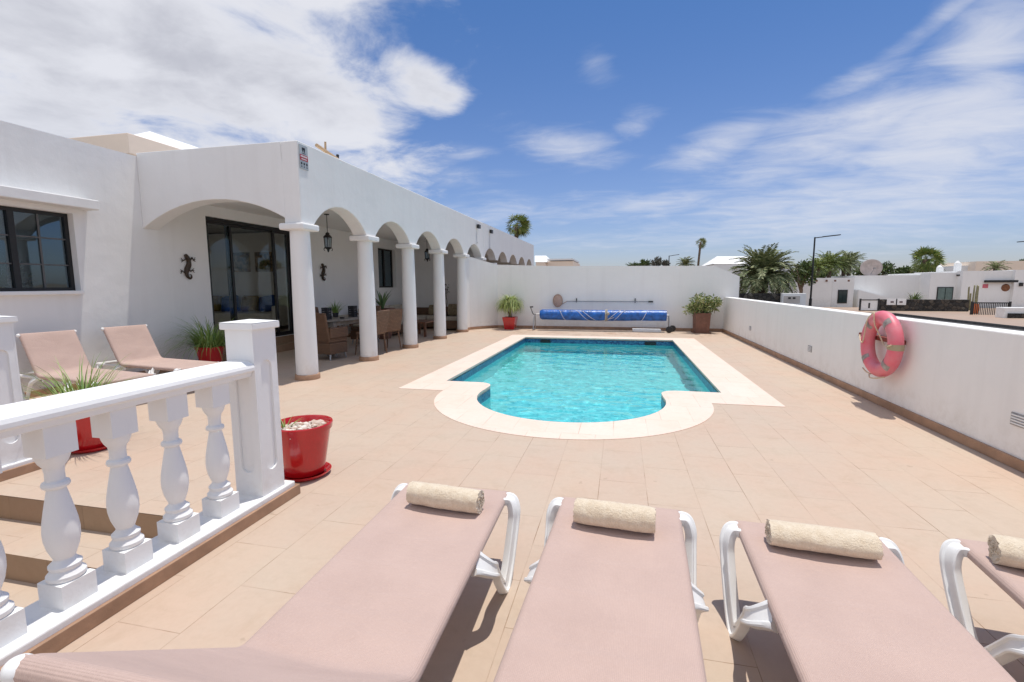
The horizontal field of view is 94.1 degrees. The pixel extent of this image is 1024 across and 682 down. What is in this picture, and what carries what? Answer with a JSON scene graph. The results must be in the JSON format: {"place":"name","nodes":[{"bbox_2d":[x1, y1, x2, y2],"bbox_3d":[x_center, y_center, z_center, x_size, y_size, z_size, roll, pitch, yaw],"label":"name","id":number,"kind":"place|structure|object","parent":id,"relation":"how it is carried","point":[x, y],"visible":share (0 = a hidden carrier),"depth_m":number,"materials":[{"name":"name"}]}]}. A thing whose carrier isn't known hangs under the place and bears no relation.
{"place":"outdoors","nodes":[
{"label":"outdoors","id":0,"kind":"place"},
{"bbox_2d":[0,495,162,538],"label":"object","id":1,"kind":"structure","parent":0,"point":[97,519],"depth_m":3.18,"materials":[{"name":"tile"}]},
{"bbox_2d":[0,518,111,607],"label":"steps","id":2,"kind":"structure","parent":1,"relation":"attached to","point":[29,559],"depth_m":2.92,"materials":[{"name":"tile"}]},
{"bbox_2d":[0,327,1023,681],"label":"deck","id":3,"kind":"structure","parent":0,"point":[814,449],"depth_m":3.45,"materials":[{"name":"tile"}]},
{"bbox_2d":[0,316,41,481],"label":"balustrade","id":4,"kind":"object","parent":3,"relation":"on","point":[15,462],"visible":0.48,"depth_m":3.64,"materials":[{"name":"white paint"}]},
{"bbox_2d":[19,353,152,453],"bbox_3d":[-3.852,0.523,4.253,1.292,0.885,1.291,-4,8,-29],"label":"plant pot","id":5,"kind":"object","parent":3,"relation":"on","point":[88,442],"visible":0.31,"depth_m":4.16,"materials":[{"name":"red glazed ceramic"},{"name":"green plant leaves"}]},
{"bbox_2d":[16,330,155,400],"bbox_3d":[-5.422,0.345,5.991,1.846,0.888,0.722,2,7,22],"label":"sun lounger","id":6,"kind":"object","parent":3,"relation":"on","point":[43,350],"visible":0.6,"depth_m":6.04,"materials":[{"name":"fabric"}]},
{"bbox_2d":[0,319,300,670],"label":"balustrade","id":7,"kind":"object","parent":3,"relation":"on","point":[78,598],"visible":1,"depth_m":2.29,"materials":[{"name":"white paint"}]},
{"bbox_2d":[96,324,219,374],"bbox_3d":[-5.105,0.242,6.850,1.846,0.888,0.722,2,7,21],"label":"sun lounger","id":8,"kind":"object","parent":3,"relation":"on","point":[136,344],"visible":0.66,"depth_m":6.89,"materials":[{"name":"fabric"}]},
{"bbox_2d":[155,316,240,361],"bbox_3d":[-5.209,0.009,8.107,1.657,1.005,1.785,1,7,13],"label":"plant pot","id":9,"kind":"object","parent":3,"relation":"on","point":[210,346],"visible":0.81,"depth_m":8.02,"materials":[{"name":"red glazed ceramic"},{"name":"green plant leaves"}]},
{"bbox_2d":[0,120,485,397],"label":"villa","id":10,"kind":"object","parent":3,"relation":"on","point":[98,233],"visible":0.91,"depth_m":7.61,"materials":[{"name":"white paint"}]},
{"bbox_2d":[0,205,75,290],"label":"window","id":11,"kind":"structure","parent":10,"relation":"in","point":[10,233],"depth_m":6.26,"materials":[{"name":"black metal"}]},
{"bbox_2d":[180,254,195,279],"bbox_3d":[-5.728,-1.313,8.427,0.089,0.449,0.323,1,7,13],"label":"gecko ornament","id":12,"kind":"object","parent":10,"relation":"attached to","point":[187,267],"visible":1,"depth_m":8.39,"materials":[{"name":"metal"}]},
{"bbox_2d":[233,252,250,271],"bbox_3d":[-7.885,-2.299,13.901,0.560,0.560,0.027,1,7,13],"label":"wall picture","id":13,"kind":"object","parent":10,"relation":"attached to","point":[242,262],"depth_m":13.88,"materials":[{"name":"fabric"}]},
{"bbox_2d":[205,216,293,336],"bbox_3d":[-5.503,-1.247,10.113,0.120,2.427,2.398,1,7,13],"label":"sliding door","id":14,"kind":"structure","parent":10,"relation":"in","point":[227,224],"depth_m":9.89,"materials":[{"name":"black metal"}]},
{"bbox_2d":[213,295,287,325],"bbox_3d":[-7.589,-0.884,13.312,3.440,0.811,1.270,1,7,13],"label":"indoor sofa","id":15,"kind":"object","parent":10,"relation":"on","point":[256,307],"visible":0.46,"depth_m":13.27,"materials":[{"name":"fabric"}]},
{"bbox_2d":[254,252,272,271],"bbox_3d":[-7.163,-2.282,13.738,0.560,0.560,0.027,1,7,13],"label":"wall picture","id":16,"kind":"object","parent":10,"relation":"attached to","point":[263,261],"depth_m":13.72,"materials":[{"name":"fabric"}]},
{"bbox_2d":[299,144,308,170],"bbox_3d":[-3.063,-2.700,7.006,0.012,0.340,0.190,1,7,13],"label":"alarm sign","id":17,"kind":"object","parent":10,"relation":"attached to","point":[303,156],"visible":1,"depth_m":7.00,"materials":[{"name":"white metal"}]},
{"bbox_2d":[320,263,326,280],"bbox_3d":[-4.853,-1.773,12.261,0.089,0.449,0.323,1,7,13],"label":"gecko ornament","id":18,"kind":"object","parent":10,"relation":"attached to","point":[322,274],"visible":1,"depth_m":12.22,"materials":[{"name":"metal"}]},
{"bbox_2d":[315,142,338,158],"bbox_3d":[-3.126,-3.096,8.100,0.060,0.521,0.630,1,7,13],"label":"roof bracket","id":19,"kind":"object","parent":10,"relation":"attached to","point":[321,148],"visible":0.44,"depth_m":8.00,"materials":[{"name":"wood"}]},
{"bbox_2d":[323,214,332,251],"bbox_3d":[-3.887,-2.269,10.034,0.209,0.790,0.182,1,7,13],"label":"hanging lantern","id":20,"kind":"object","parent":10,"relation":"hanging from","point":[327,236],"visible":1,"depth_m":10.01,"materials":[{"name":"black metal"}]},
{"bbox_2d":[378,248,392,287],"bbox_3d":[-4.239,-2.396,15.707,0.063,1.260,1.200,1,7,13],"label":"window","id":21,"kind":"structure","parent":10,"relation":"in","point":[382,250],"depth_m":15.73,"materials":[{"name":"glass"}]},
{"bbox_2d":[424,249,429,261],"bbox_3d":[-2.709,-2.907,15.193,0.209,0.750,0.182,1,7,13],"label":"hanging lantern","id":22,"kind":"object","parent":10,"relation":"hanging from","point":[427,258],"visible":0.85,"depth_m":15.17,"materials":[{"name":"black metal"}]},
{"bbox_2d":[476,224,480,243],"bbox_3d":[-1.088,-3.470,15.494,0.100,0.620,0.210,1,7,13],"label":"flood light","id":23,"kind":"object","parent":10,"relation":"attached to","point":[478,226],"visible":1,"depth_m":15.42,"materials":[{"name":"white paint"}]},
{"bbox_2d":[0,483,519,681],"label":"sun lounger","id":24,"kind":"object","parent":3,"relation":"on","point":[376,598],"visible":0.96,"depth_m":1.57,"materials":[{"name":"fabric"}]},
{"bbox_2d":[406,481,484,513],"bbox_3d":[-0.327,0.762,2.333,0.378,0.115,0.119,2,7,18],"label":"rolled towel","id":25,"kind":"object","parent":24,"relation":"on","point":[452,498],"visible":1,"depth_m":2.29,"materials":[{"name":"fabric"}]},
{"bbox_2d":[281,415,332,482],"bbox_3d":[-1.620,0.784,3.655,0.485,0.491,0.442,1,7,13],"label":"plant pot","id":26,"kind":"object","parent":3,"relation":"on","point":[305,440],"visible":0.88,"depth_m":3.53,"materials":[{"name":"ceramic"}]},
{"bbox_2d":[315,307,339,328],"bbox_3d":[-4.518,-0.334,11.319,0.608,0.923,0.610,1,7,13],"label":"wicker chair","id":27,"kind":"object","parent":3,"relation":"on","point":[316,310],"visible":0.02,"depth_m":11.49,"materials":[{"name":"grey wicker"}]},
{"bbox_2d":[315,313,347,360],"bbox_3d":[-3.657,-0.104,9.360,0.610,0.923,0.608,2,7,21],"label":"wicker chair","id":28,"kind":"object","parent":3,"relation":"on","point":[331,341],"visible":0.73,"depth_m":9.16,"materials":[{"name":"brown wicker"}]},
{"bbox_2d":[327,315,358,356],"bbox_3d":[-3.829,-0.151,10.512,1.040,0.745,1.900,1,7,13],"label":"dining table","id":29,"kind":"object","parent":3,"relation":"on","point":[335,321],"visible":0.33,"depth_m":9.99,"materials":[{"name":"grey wood"}]},
{"bbox_2d":[321,307,331,319],"bbox_3d":[-3.808,-0.564,9.787,0.144,0.245,0.144,1,7,13],"label":"candle lantern","id":30,"kind":"object","parent":29,"relation":"on","point":[327,311],"visible":0.74,"depth_m":9.75,"materials":[{"name":"metal"}]},
{"bbox_2d":[327,301,349,316],"bbox_3d":[-3.872,-0.728,10.478,0.521,0.408,0.596,4,8,34],"label":"table plant","id":31,"kind":"object","parent":29,"relation":"on","point":[335,311],"visible":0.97,"depth_m":10.42,"materials":[{"name":"green plant"}]},
{"bbox_2d":[348,306,356,316],"bbox_3d":[-3.542,-0.661,10.592,0.144,0.245,0.144,1,7,13],"label":"candle lantern","id":32,"kind":"object","parent":29,"relation":"on","point":[353,310],"visible":0.99,"depth_m":10.54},
{"bbox_2d":[349,306,380,343],"bbox_3d":[-3.654,-0.411,11.942,0.610,0.923,0.608,1,7,13],"label":"wicker chair","id":33,"kind":"object","parent":3,"relation":"on","point":[354,328],"visible":0.3,"depth_m":11.72,"materials":[{"name":"brown wicker"}]},
{"bbox_2d":[355,310,389,354],"bbox_3d":[-2.923,-0.183,9.987,0.582,0.931,0.486,2,7,18],"label":"wicker chair","id":34,"kind":"object","parent":3,"relation":"on","point":[382,316],"visible":0.58,"depth_m":9.89,"materials":[{"name":"wicker"}]},
{"bbox_2d":[375,291,394,338],"bbox_3d":[-3.467,-0.735,12.878,0.626,1.345,0.771,1,7,13],"label":"aloe planter","id":35,"kind":"object","parent":3,"relation":"on","point":[382,302],"visible":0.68,"depth_m":12.76,"materials":[{"name":"green ceramic"}]},
{"bbox_2d":[384,308,402,351],"bbox_3d":[-2.794,-0.264,10.657,0.582,0.931,0.486,4,8,35],"label":"wicker chair","id":36,"kind":"object","parent":3,"relation":"on","point":[394,319],"visible":0.57,"depth_m":10.53,"materials":[{"name":"wicker"}]},
{"bbox_2d":[352,304,445,334],"bbox_3d":[-3.311,-0.728,14.838,1.620,0.766,3.960,1,7,13],"label":"rattan sofa","id":37,"kind":"object","parent":3,"relation":"on","point":[425,313],"visible":0.21,"depth_m":15.74,"materials":[{"name":"wicker"}]},
{"bbox_2d":[417,320,433,336],"bbox_3d":[-2.589,-0.372,13.714,0.600,0.420,0.900,1,7,13],"label":"coffee table","id":38,"kind":"object","parent":3,"relation":"on","point":[420,322],"visible":0.5,"depth_m":13.43,"materials":[{"name":"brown wood"}]},
{"bbox_2d":[445,304,456,328],"bbox_3d":[-1.917,-0.812,15.511,0.760,0.764,0.840,1,7,13],"label":"rattan armchair","id":39,"kind":"object","parent":3,"relation":"on","point":[451,316],"visible":0.35,"depth_m":15.33,"materials":[{"name":"wicker"}]},
{"bbox_2d":[494,294,524,329],"bbox_3d":[-0.077,-0.971,15.444,1.163,1.182,1.162,1,7,13],"label":"potted plant","id":40,"kind":"object","parent":3,"relation":"on","point":[507,303],"visible":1,"depth_m":15.27,"materials":[{"name":"green plant"}]},
{"bbox_2d":[453,338,718,407],"bbox_3d":[1.385,1.255,8.994,3.880,1.667,7.980,1,7,13],"label":"pool basin","id":41,"kind":"object","parent":3,"relation":"in","point":[485,395],"visible":0.06,"depth_m":10.86,"materials":[{"name":"tile"}]},
{"bbox_2d":[540,339,550,342],"bbox_3d":[0.916,0.020,13.062,0.280,0.120,0.017,1,7,13],"label":"skimmer","id":42,"kind":"object","parent":41,"relation":"attached to","point":[544,340],"visible":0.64,"depth_m":13.05,"materials":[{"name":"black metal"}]},
{"bbox_2d":[462,342,710,422],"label":"pool water","id":43,"kind":"structure","parent":41,"relation":"in","point":[571,382],"depth_m":7.89,"materials":[{"name":"liquid"}]},
{"bbox_2d":[645,342,655,344],"bbox_3d":[3.617,0.082,12.453,0.280,0.120,0.017,1,7,13],"label":"skimmer","id":44,"kind":"object","parent":41,"relation":"attached to","point":[650,343],"visible":0.64,"depth_m":12.44,"materials":[{"name":"black metal"}]},
{"bbox_2d":[398,335,785,439],"bbox_3d":[1.430,0.421,8.858,4.950,0.050,9.030,1,7,13],"label":"pool coping","id":45,"kind":"object","parent":3,"relation":"on","point":[457,401],"visible":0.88,"depth_m":5.92,"materials":[{"name":"stone"}]},
{"bbox_2d":[493,497,708,681],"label":"sun lounger","id":46,"kind":"object","parent":3,"relation":"on","point":[602,604],"visible":0.94,"depth_m":1.62,"materials":[{"name":"fabric"}]},
{"bbox_2d":[573,498,655,533],"bbox_3d":[0.459,0.781,2.139,0.358,0.117,0.121,2,7,17],"label":"rolled towel","id":47,"kind":"object","parent":46,"relation":"on","point":[621,516],"visible":1,"depth_m":2.10,"materials":[{"name":"fabric"}]},
{"bbox_2d":[466,257,739,331],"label":"back wall","id":48,"kind":"structure","parent":3,"relation":"on","point":[671,290],"depth_m":15.20,"materials":[{"name":"white paint"}]},
{"bbox_2d":[553,294,652,306],"bbox_3d":[2.858,-1.279,15.157,3.132,0.424,0.097,1,7,12],"label":"pool net","id":49,"kind":"object","parent":48,"relation":"attached to","point":[557,300],"visible":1,"depth_m":15.40,"materials":[{"name":"grey metal"}]},
{"bbox_2d":[530,306,675,332],"bbox_3d":[2.758,-0.687,14.750,4.461,0.762,0.525,1,7,13],"label":"pool cover reel","id":50,"kind":"object","parent":3,"relation":"on","point":[616,315],"visible":1,"depth_m":14.59,"materials":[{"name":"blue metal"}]},
{"bbox_2d":[632,328,660,331],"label":"step block","id":51,"kind":"structure","parent":3,"relation":"on","point":[644,330],"depth_m":14.45,"materials":[{"name":"white paint"}]},
{"bbox_2d":[682,292,722,333],"bbox_3d":[5.637,-0.845,14.043,1.090,1.221,0.972,5,8,37],"label":"plant pot","id":52,"kind":"object","parent":3,"relation":"on","point":[701,315],"visible":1,"depth_m":13.96,"materials":[{"name":"brown ceramic"}]},
{"bbox_2d":[719,520,1015,681],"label":"sun lounger","id":53,"kind":"object","parent":3,"relation":"on","point":[888,617],"visible":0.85,"depth_m":1.58,"materials":[{"name":"fabric"}]},
{"bbox_2d":[765,519,883,559],"bbox_3d":[1.260,0.808,1.942,0.393,0.104,0.128,2,7,17],"label":"rolled towel","id":54,"kind":"object","parent":53,"relation":"on","point":[855,543],"visible":1,"depth_m":1.90,"materials":[{"name":"fabric"}]},
{"bbox_2d":[939,538,1023,665],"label":"sun lounger","id":55,"kind":"object","parent":3,"relation":"on","point":[1006,649],"visible":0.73,"depth_m":1.89,"materials":[{"name":"white plastic"}]},
{"bbox_2d":[987,534,1023,568],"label":"rolled towel","id":56,"kind":"object","parent":55,"relation":"on","point":[1003,550],"visible":1,"depth_m":1.81,"materials":[{"name":"fabric"}]},
{"bbox_2d":[0,0,1023,277],"label":"sky","id":57,"kind":"structure","parent":0,"point":[624,131],"materials":[{"name":"blue"}]},
{"bbox_2d":[535,256,548,265],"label":"white roofed house","id":58,"kind":"structure","parent":0,"point":[540,260],"depth_m":46.85,"materials":[{"name":"paint"}]},
{"bbox_2d":[702,256,751,292],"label":"white roofed house","id":59,"kind":"structure","parent":0,"point":[726,263],"depth_m":46.73,"materials":[{"name":"paint"}]},
{"bbox_2d":[821,307,1023,326],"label":"pavement","id":60,"kind":"structure","parent":0,"point":[967,316],"depth_m":26.66,"materials":[{"name":"concrete"}]},
{"bbox_2d":[785,258,819,292],"bbox_3d":[21.640,-4.301,35.882,2.424,3.824,1.894,1,7,13],"label":"leafy tree","id":61,"kind":"object","parent":60,"relation":"on","point":[805,266],"visible":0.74,"depth_m":35.51,"materials":[{"name":"green plant"}]},
{"bbox_2d":[907,292,925,298],"bbox_3d":[27.587,-2.733,32.642,1.635,1.420,1.400,1,7,13],"label":"yucca plant","id":62,"kind":"object","parent":60,"relation":"on","point":[915,296],"visible":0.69,"depth_m":32.55,"materials":[{"name":"green plant"}]},
{"bbox_2d":[879,299,969,310],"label":"stone wall","id":63,"kind":"structure","parent":60,"relation":"on","point":[937,305],"depth_m":30.76,"materials":[{"name":"stone"}]},
{"bbox_2d":[859,299,879,310],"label":"cabinet","id":64,"kind":"structure","parent":63,"relation":"attached to","point":[868,304],"depth_m":31.49,"materials":[{"name":"white paint"}]},
{"bbox_2d":[886,299,896,304],"bbox_3d":[24.859,-2.558,31.163,0.591,0.400,0.051,1,7,13],"label":"meter box","id":65,"kind":"object","parent":63,"relation":"attached to","point":[891,301],"visible":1,"depth_m":31.14,"materials":[{"name":"white paint"}]},
{"bbox_2d":[886,299,896,304],"bbox_3d":[24.860,-2.558,31.166,0.591,0.400,0.045,1,7,13],"label":"door","id":66,"kind":"structure","parent":65,"relation":"in","point":[888,300],"depth_m":31.15,"materials":[{"name":"white paint"}]},
{"bbox_2d":[897,299,905,304],"bbox_3d":[25.351,-2.546,31.052,0.591,0.400,0.051,1,7,13],"label":"meter box","id":67,"kind":"object","parent":63,"relation":"attached to","point":[901,301],"visible":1,"depth_m":31.03,"materials":[{"name":"white paint"}]},
{"bbox_2d":[897,299,905,304],"bbox_3d":[25.351,-2.547,31.055,0.591,0.400,0.045,1,7,13],"label":"door","id":68,"kind":"structure","parent":67,"relation":"in","point":[898,300],"depth_m":31.02,"materials":[{"name":"white paint"}]},
{"bbox_2d":[967,285,978,309],"bbox_3d":[30.421,-2.790,31.460,0.584,1.817,0.184,1,7,13],"label":"cactus","id":69,"kind":"object","parent":60,"relation":"on","point":[976,293],"visible":0.65,"depth_m":31.38,"materials":[{"name":"plant"}]},
{"bbox_2d":[973,304,979,313],"bbox_3d":[27.366,-1.903,28.119,0.340,0.580,0.340,1,7,13],"label":"clay jar","id":70,"kind":"object","parent":60,"relation":"on","point":[976,308],"visible":0.45,"depth_m":28.00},
{"bbox_2d":[970,301,1011,314],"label":"metal gate","id":71,"kind":"structure","parent":60,"relation":"on","point":[972,306],"depth_m":27.16,"materials":[{"name":"metal"}]},
{"bbox_2d":[995,307,1023,317],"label":"gate pillar","id":72,"kind":"structure","parent":60,"relation":"on","point":[1009,312],"depth_m":24.53,"materials":[{"name":"white paint"}]},
{"bbox_2d":[895,315,1023,330],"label":"road","id":73,"kind":"structure","parent":0,"point":[963,323],"depth_m":22.79,"materials":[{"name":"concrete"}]},
{"bbox_2d":[739,293,780,302],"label":"stone wall","id":74,"kind":"structure","parent":73,"relation":"on","point":[773,297],"depth_m":28.29,"materials":[{"name":"stone"}]},
{"bbox_2d":[728,243,806,292],"bbox_3d":[15.863,-3.895,29.991,4.464,4.438,4.885,1,7,13],"label":"palm tree","id":75,"kind":"object","parent":73,"relation":"on","point":[763,272],"visible":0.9,"depth_m":28.97,"materials":[{"name":"green plant"}]},
{"bbox_2d":[780,293,805,305],"bbox_3d":[16.327,-2.083,27.703,1.223,1.376,0.445,1,7,13],"label":"meter cabinet","id":76,"kind":"object","parent":73,"relation":"on","point":[795,298],"visible":0.6,"depth_m":27.47,"materials":[{"name":"white paint"}]},
{"bbox_2d":[809,234,840,305],"bbox_3d":[19.138,-4.038,29.226,1.445,4.879,0.220,1,7,13],"label":"street lamp","id":77,"kind":"object","parent":73,"relation":"on","point":[810,301],"visible":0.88,"depth_m":29.28,"materials":[{"name":"black metal"}]},
{"bbox_2d":[892,313,1023,329],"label":"kerb","id":78,"kind":"structure","parent":73,"relation":"on","point":[973,322],"depth_m":22.95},
{"bbox_2d":[941,261,1023,270],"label":"flat roofed house","id":79,"kind":"structure","parent":0,"point":[980,265],"depth_m":44.81,"materials":[{"name":"beige paint"}]},
{"label":"ground","id":80,"kind":"structure","parent":0,"visible":0},
{"bbox_2d":[483,223,533,265],"bbox_3d":[-3.913,-2.679,22.101,8.322,4.030,9.908,1,7,13],"label":"neighbouring villa","id":81,"kind":"object","parent":80,"relation":"on","point":[507,249],"visible":0.14,"depth_m":19.72,"materials":[{"name":"white paint"}]},
{"bbox_2d":[506,213,531,237],"bbox_3d":[0.513,-5.651,34.282,2.105,7.024,2.190,1,7,13],"label":"palm tree","id":82,"kind":"object","parent":80,"relation":"on","point":[524,228],"visible":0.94,"depth_m":33.94,"materials":[{"name":"green plant"}]},
{"bbox_2d":[547,258,579,265],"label":"flat roofed house","id":83,"kind":"structure","parent":80,"relation":"on","point":[563,262],"depth_m":46.63,"materials":[{"name":"beige paint"}]},
{"bbox_2d":[625,262,647,265],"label":"leafy tree","id":84,"kind":"object","parent":80,"relation":"on","point":[635,264],"visible":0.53,"depth_m":57.42,"materials":[{"name":"green plant"}]},
{"bbox_2d":[640,258,649,265],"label":"leafy tree","id":85,"kind":"object","parent":80,"relation":"on","point":[644,261],"visible":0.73,"depth_m":57.92,"materials":[{"name":"green plant"}]},
{"bbox_2d":[649,256,662,265],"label":"leafy tree","id":86,"kind":"object","parent":80,"relation":"on","point":[657,261],"visible":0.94,"depth_m":58.66,"materials":[{"name":"green plant"}]},
{"bbox_2d":[661,259,670,265],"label":"leafy tree","id":87,"kind":"object","parent":80,"relation":"on","point":[664,262],"visible":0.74,"depth_m":58.48,"materials":[{"name":"green plant"}]},
{"bbox_2d":[676,256,694,265],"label":"palm tree","id":88,"kind":"object","parent":80,"relation":"on","point":[683,262],"visible":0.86,"depth_m":40.97,"materials":[{"name":"green plant"}]},
{"bbox_2d":[696,237,706,265],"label":"palm tree","id":89,"kind":"object","parent":80,"relation":"on","point":[703,242],"visible":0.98,"depth_m":55.57,"materials":[{"name":"green plant"}]},
{"bbox_2d":[807,255,834,276],"bbox_3d":[25.648,-5.066,39.915,2.377,4.350,2.468,1,7,13],"label":"palm tree","id":90,"kind":"object","parent":80,"relation":"on","point":[819,265],"visible":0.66,"depth_m":39.61,"materials":[{"name":"green plant"}]},
{"bbox_2d":[819,268,840,277],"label":"leafy tree","id":91,"kind":"object","parent":80,"relation":"on","point":[822,275],"visible":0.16,"depth_m":43.61,"materials":[{"name":"green plant"}]},
{"bbox_2d":[815,250,850,277],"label":"palm tree","id":92,"kind":"object","parent":80,"relation":"on","point":[836,262],"visible":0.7,"depth_m":40.15,"materials":[{"name":"green plant"}]},
{"bbox_2d":[831,254,862,275],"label":"palm tree","id":93,"kind":"object","parent":80,"relation":"on","point":[847,264],"visible":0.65,"depth_m":40.81,"materials":[{"name":"green plant"}]},
{"bbox_2d":[839,250,867,275],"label":"palm tree","id":94,"kind":"object","parent":80,"relation":"on","point":[848,254],"visible":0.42,"depth_m":41.58,"materials":[{"name":"green plant"}]},
{"bbox_2d":[846,265,879,275],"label":"leafy tree","id":95,"kind":"object","parent":80,"relation":"on","point":[858,273],"visible":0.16,"depth_m":43.41,"materials":[{"name":"green plant"}]},
{"bbox_2d":[722,297,1023,472],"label":"boundary wall","id":96,"kind":"structure","parent":80,"relation":"on","point":[963,384],"depth_m":4.88,"materials":[{"name":"white paint"}]},
{"bbox_2d":[859,332,905,344],"bbox_3d":[4.377,-0.034,5.657,0.076,0.050,0.900,1,7,13],"label":"lifebuoy bracket","id":97,"kind":"object","parent":96,"relation":"attached to","point":[884,338],"visible":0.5,"depth_m":5.59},
{"bbox_2d":[859,311,904,378],"bbox_3d":[4.230,0.043,5.492,0.171,0.786,0.810,1,7,13],"label":"lifebuoy","id":98,"kind":"object","parent":97,"relation":"hanging from","point":[889,364],"visible":1,"depth_m":5.34,"materials":[{"name":"pink plastic"}]},
{"bbox_2d":[878,261,896,274],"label":"leafy tree","id":99,"kind":"object","parent":80,"relation":"on","point":[887,268],"visible":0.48,"depth_m":46.17,"materials":[{"name":"green plant"}]},
{"bbox_2d":[783,261,1023,307],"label":"flat roofed villa","id":100,"kind":"object","parent":80,"relation":"on","point":[939,283],"visible":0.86,"depth_m":36.88,"materials":[{"name":"white paint"}]},
{"bbox_2d":[837,290,847,302],"bbox_3d":[25.956,-3.490,37.413,0.668,1.056,0.051,1,7,13],"label":"window","id":101,"kind":"structure","parent":100,"relation":"in","point":[842,294],"depth_m":37.39,"materials":[{"name":"black glass"}]},
{"bbox_2d":[860,259,882,275],"bbox_3d":[28.605,-5.800,37.794,1.600,1.400,0.750,1,7,13],"label":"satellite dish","id":102,"kind":"object","parent":100,"relation":"attached to","point":[871,267],"visible":1,"depth_m":38.01,"materials":[{"name":"grey metal"}]},
{"bbox_2d":[936,287,953,298],"bbox_3d":[32.454,-3.493,35.722,1.029,1.115,0.051,1,7,13],"label":"window","id":103,"kind":"structure","parent":100,"relation":"in","point":[942,292],"depth_m":35.69,"materials":[{"name":"grey glass"}]},
{"bbox_2d":[894,265,914,273],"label":"leafy tree","id":104,"kind":"object","parent":80,"relation":"on","point":[902,270],"visible":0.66,"depth_m":47.79,"materials":[{"name":"green plant"}]},
{"bbox_2d":[909,245,948,273],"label":"palm tree","id":105,"kind":"object","parent":80,"relation":"on","point":[936,260],"visible":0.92,"depth_m":43.68,"materials":[{"name":"green plant"}]},
{"bbox_2d":[915,267,953,272],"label":"flat roofed house","id":106,"kind":"structure","parent":80,"relation":"on","point":[947,269],"depth_m":44.61,"materials":[{"name":"white paint"}]},
{"bbox_2d":[980,260,1011,270],"bbox_3d":[39.457,-4.705,38.963,1.975,3.757,1.974,1,7,13],"label":"palm tree","id":107,"kind":"object","parent":80,"relation":"on","point":[995,267],"visible":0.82,"depth_m":38.65,"materials":[{"name":"green plant"}]},
{"bbox_3d":[-7.007,0.203,6.685,0.700,0.970,1.000,1,7,13],"label":"indoor cabinet","id":108,"kind":"object","parent":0,"visible":0},
{"bbox_2d":[0,261,39,287],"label":"indoor plant","id":109,"kind":"object","parent":108,"relation":"on","point":[5,277],"visible":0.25,"depth_m":6.61,"materials":[{"name":"green plant"}]}
]}

